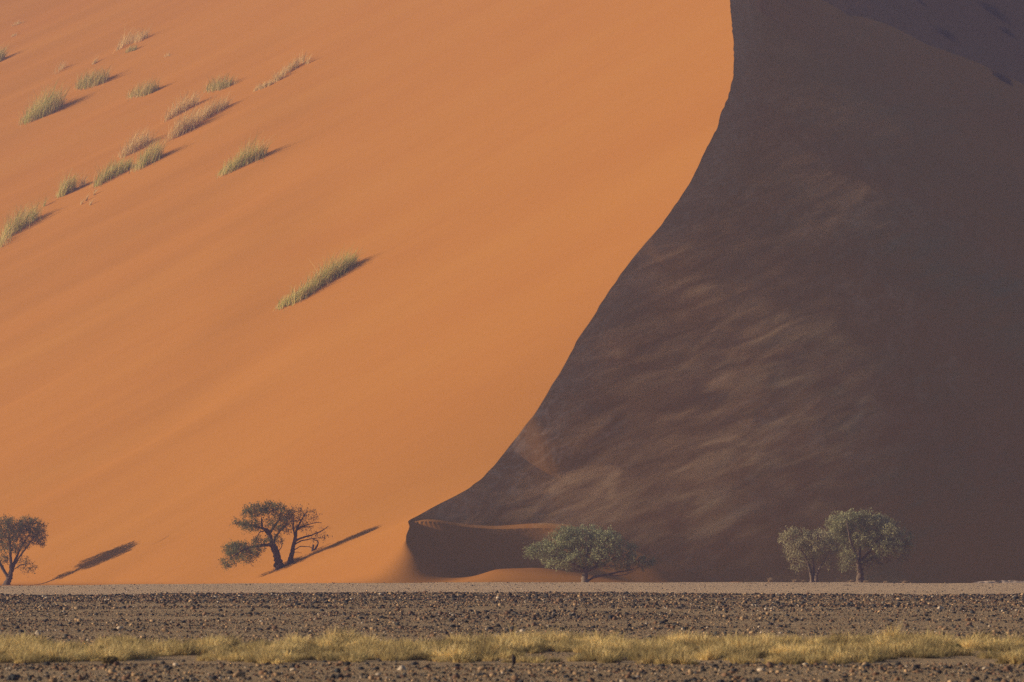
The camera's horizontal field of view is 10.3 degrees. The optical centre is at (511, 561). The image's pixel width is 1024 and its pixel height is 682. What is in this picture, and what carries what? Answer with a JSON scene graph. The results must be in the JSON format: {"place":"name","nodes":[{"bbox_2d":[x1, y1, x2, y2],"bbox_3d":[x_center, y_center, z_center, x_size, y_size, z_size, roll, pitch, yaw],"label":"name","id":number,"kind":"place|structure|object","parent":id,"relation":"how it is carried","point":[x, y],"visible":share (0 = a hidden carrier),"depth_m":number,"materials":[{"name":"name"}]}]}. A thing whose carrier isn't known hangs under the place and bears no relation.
{"place":"outdoors","nodes":[
{"label":"outdoors","id":0,"kind":"place"},
{"bbox_2d":[0,0,1023,585],"bbox_3d":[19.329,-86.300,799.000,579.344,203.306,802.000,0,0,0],"label":"dune","id":1,"kind":"structure","parent":0,"point":[704,290],"depth_m":570.02,"materials":[{"name":"orange sand"}]},
{"bbox_2d":[0,45,12,60],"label":"grass tuft","id":2,"kind":"object","parent":1,"relation":"on","point":[2,54],"visible":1,"depth_m":853.33,"materials":[{"name":"beige plant"}]},
{"bbox_2d":[0,198,48,247],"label":"grass tuft","id":3,"kind":"object","parent":1,"relation":"on","point":[24,220],"visible":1,"depth_m":703.89,"materials":[{"name":"plant"}]},
{"bbox_2d":[18,82,77,125],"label":"grass tuft","id":4,"kind":"object","parent":1,"relation":"on","point":[51,105],"visible":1,"depth_m":788.14,"materials":[{"name":"beige plant"}]},
{"bbox_2d":[54,59,66,73],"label":"grass tuft","id":5,"kind":"object","parent":1,"relation":"on","point":[61,66],"visible":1,"depth_m":822.74,"materials":[{"name":"beige plant"}]},
{"bbox_2d":[54,168,90,198],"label":"grass tuft","id":6,"kind":"object","parent":1,"relation":"on","point":[66,188],"visible":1,"depth_m":714.78,"materials":[{"name":"plant"}]},
{"bbox_2d":[79,168,93,187],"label":"grass tuft","id":7,"kind":"object","parent":1,"relation":"on","point":[82,183],"visible":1,"depth_m":715.81,"materials":[{"name":"beige plant"}]},
{"bbox_2d":[74,64,113,90],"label":"grass tuft","id":8,"kind":"object","parent":1,"relation":"on","point":[86,82],"visible":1,"depth_m":796.79,"materials":[{"name":"beige plant"}]},
{"bbox_2d":[89,155,135,188],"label":"grass tuft","id":9,"kind":"object","parent":1,"relation":"on","point":[112,171],"visible":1,"depth_m":712.36,"materials":[{"name":"plant"}]},
{"bbox_2d":[123,44,138,53],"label":"grass tuft","id":10,"kind":"object","parent":1,"relation":"on","point":[132,48],"visible":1,"depth_m":814.06,"materials":[{"name":"beige plant"}]},
{"bbox_2d":[114,20,153,51],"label":"grass tuft","id":11,"kind":"object","parent":1,"relation":"on","point":[124,42],"visible":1,"depth_m":819.77,"materials":[{"name":"beige plant"}]},
{"bbox_2d":[118,125,158,158],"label":"grass tuft","id":12,"kind":"object","parent":1,"relation":"on","point":[137,144],"visible":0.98,"depth_m":725.99,"materials":[{"name":"beige plant"}]},
{"bbox_2d":[127,76,166,98],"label":"grass tuft","id":13,"kind":"object","parent":1,"relation":"on","point":[140,93],"visible":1,"depth_m":768.87,"materials":[{"name":"beige plant"}]},
{"bbox_2d":[129,134,172,172],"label":"grass tuft","id":14,"kind":"object","parent":1,"relation":"on","point":[152,156],"visible":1,"depth_m":710.93,"materials":[{"name":"plant"}]},
{"bbox_2d":[161,89,204,121],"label":"grass tuft","id":15,"kind":"object","parent":1,"relation":"on","point":[178,110],"visible":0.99,"depth_m":743.37,"materials":[{"name":"beige plant"}]},
{"bbox_2d":[163,92,233,140],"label":"grass tuft","id":16,"kind":"object","parent":1,"relation":"on","point":[187,125],"visible":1,"depth_m":725.26,"materials":[{"name":"beige plant"}]},
{"bbox_2d":[203,71,236,93],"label":"grass tuft","id":17,"kind":"object","parent":1,"relation":"on","point":[223,84],"visible":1,"depth_m":749.48,"materials":[{"name":"beige plant"}]},
{"bbox_2d":[214,127,275,178],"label":"grass tuft","id":18,"kind":"object","parent":1,"relation":"on","point":[256,154],"visible":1,"depth_m":681.25,"materials":[{"name":"plant"}]},
{"bbox_2d":[216,500,297,570],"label":"acacia tree","id":19,"kind":"object","parent":1,"relation":"on","point":[234,548],"visible":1,"depth_m":488.69,"materials":[{"name":"green plant"}]},
{"bbox_2d":[253,80,273,91],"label":"grass tuft","id":20,"kind":"object","parent":1,"relation":"on","point":[259,87],"visible":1,"depth_m":732.61,"materials":[{"name":"beige plant"}]},
{"bbox_2d":[270,49,312,82],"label":"grass tuft","id":21,"kind":"object","parent":1,"relation":"on","point":[284,73],"visible":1,"depth_m":736.67,"materials":[{"name":"beige plant"}]},
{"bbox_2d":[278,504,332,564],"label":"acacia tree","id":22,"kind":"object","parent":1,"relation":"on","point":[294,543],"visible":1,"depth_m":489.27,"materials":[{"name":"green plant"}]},
{"bbox_2d":[311,540,318,551],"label":"dead stump","id":23,"kind":"object","parent":1,"relation":"on","point":[315,547],"visible":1,"depth_m":491.13,"materials":[{"name":"brown wood"}]},
{"bbox_2d":[275,242,364,310],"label":"grass tuft","id":24,"kind":"object","parent":1,"relation":"on","point":[334,271],"visible":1,"depth_m":592.48,"materials":[{"name":"plant"}]},
{"bbox_2d":[936,25,961,45],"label":"dune bush","id":25,"kind":"object","parent":1,"relation":"on","point":[945,33],"visible":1,"depth_m":729.70,"materials":[{"name":"green plant"}]},
{"bbox_2d":[978,0,1013,23],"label":"dune bush","id":26,"kind":"object","parent":1,"relation":"on","point":[987,7],"visible":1,"depth_m":763.15,"materials":[{"name":"green plant"}]},
{"bbox_2d":[990,68,1012,85],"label":"dune bush","id":27,"kind":"object","parent":1,"relation":"on","point":[1004,78],"visible":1,"depth_m":676.69,"materials":[{"name":"green plant"}]},
{"bbox_2d":[998,24,1017,39],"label":"dune bush","id":28,"kind":"object","parent":1,"relation":"on","point":[1010,33],"visible":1,"depth_m":754.78,"materials":[{"name":"green plant"}]},
{"bbox_2d":[0,582,1023,681],"bbox_3d":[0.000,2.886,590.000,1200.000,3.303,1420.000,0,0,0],"label":"gravel ground","id":29,"kind":"structure","parent":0,"point":[740,587],"depth_m":157.16,"materials":[{"name":"grey gravel"}]},
{"bbox_2d":[0,513,48,584],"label":"acacia tree","id":30,"kind":"object","parent":29,"relation":"on","point":[19,530],"visible":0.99,"depth_m":517.11,"materials":[{"name":"green plant"}]},
{"bbox_2d":[100,655,118,663],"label":"desert shrub","id":31,"kind":"object","parent":29,"relation":"on","point":[110,659],"visible":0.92,"depth_m":94.98,"materials":[{"name":"brown plant"}]},
{"bbox_2d":[108,668,116,672],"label":"stone","id":32,"kind":"object","parent":29,"relation":"on","point":[113,670],"visible":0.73,"depth_m":86.27,"materials":[{"name":"beige stone"}]},
{"bbox_2d":[233,672,242,676],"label":"stone","id":33,"kind":"object","parent":29,"relation":"on","point":[238,674],"visible":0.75,"depth_m":82.82,"materials":[{"name":"beige stone"}]},
{"bbox_2d":[397,665,405,669],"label":"stone","id":34,"kind":"object","parent":29,"relation":"on","point":[401,667],"visible":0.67,"depth_m":89.01,"materials":[{"name":"beige stone"}]},
{"bbox_2d":[522,523,661,581],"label":"acacia tree","id":35,"kind":"object","parent":29,"relation":"on","point":[600,537],"visible":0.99,"depth_m":439.79,"materials":[{"name":"green plant"}]},
{"bbox_2d":[767,662,773,667],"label":"stone","id":36,"kind":"object","parent":29,"relation":"on","point":[770,665],"visible":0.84,"depth_m":89.78,"materials":[{"name":"stone"}]},
{"bbox_2d":[777,526,839,581],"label":"acacia tree","id":37,"kind":"object","parent":29,"relation":"on","point":[796,542],"visible":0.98,"depth_m":445.87,"materials":[{"name":"green plant"}]},
{"bbox_2d":[822,507,915,581],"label":"acacia tree","id":38,"kind":"object","parent":29,"relation":"on","point":[889,544],"visible":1,"depth_m":449.86,"materials":[{"name":"green plant"}]},
{"bbox_2d":[974,580,1023,582],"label":"bank","id":39,"kind":"structure","parent":29,"relation":"on","point":[1008,581],"depth_m":402.95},
{"bbox_2d":[0,621,1023,664],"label":"dry grass","id":40,"kind":"structure","parent":0,"point":[784,649],"depth_m":103.04,"materials":[{"name":"yellow plant"}]},
{"bbox_2d":[512,654,515,664],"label":"upright rock","id":41,"kind":"object","parent":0,"point":[513,659],"visible":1,"depth_m":92.31,"materials":[{"name":"stone"}]}
]}

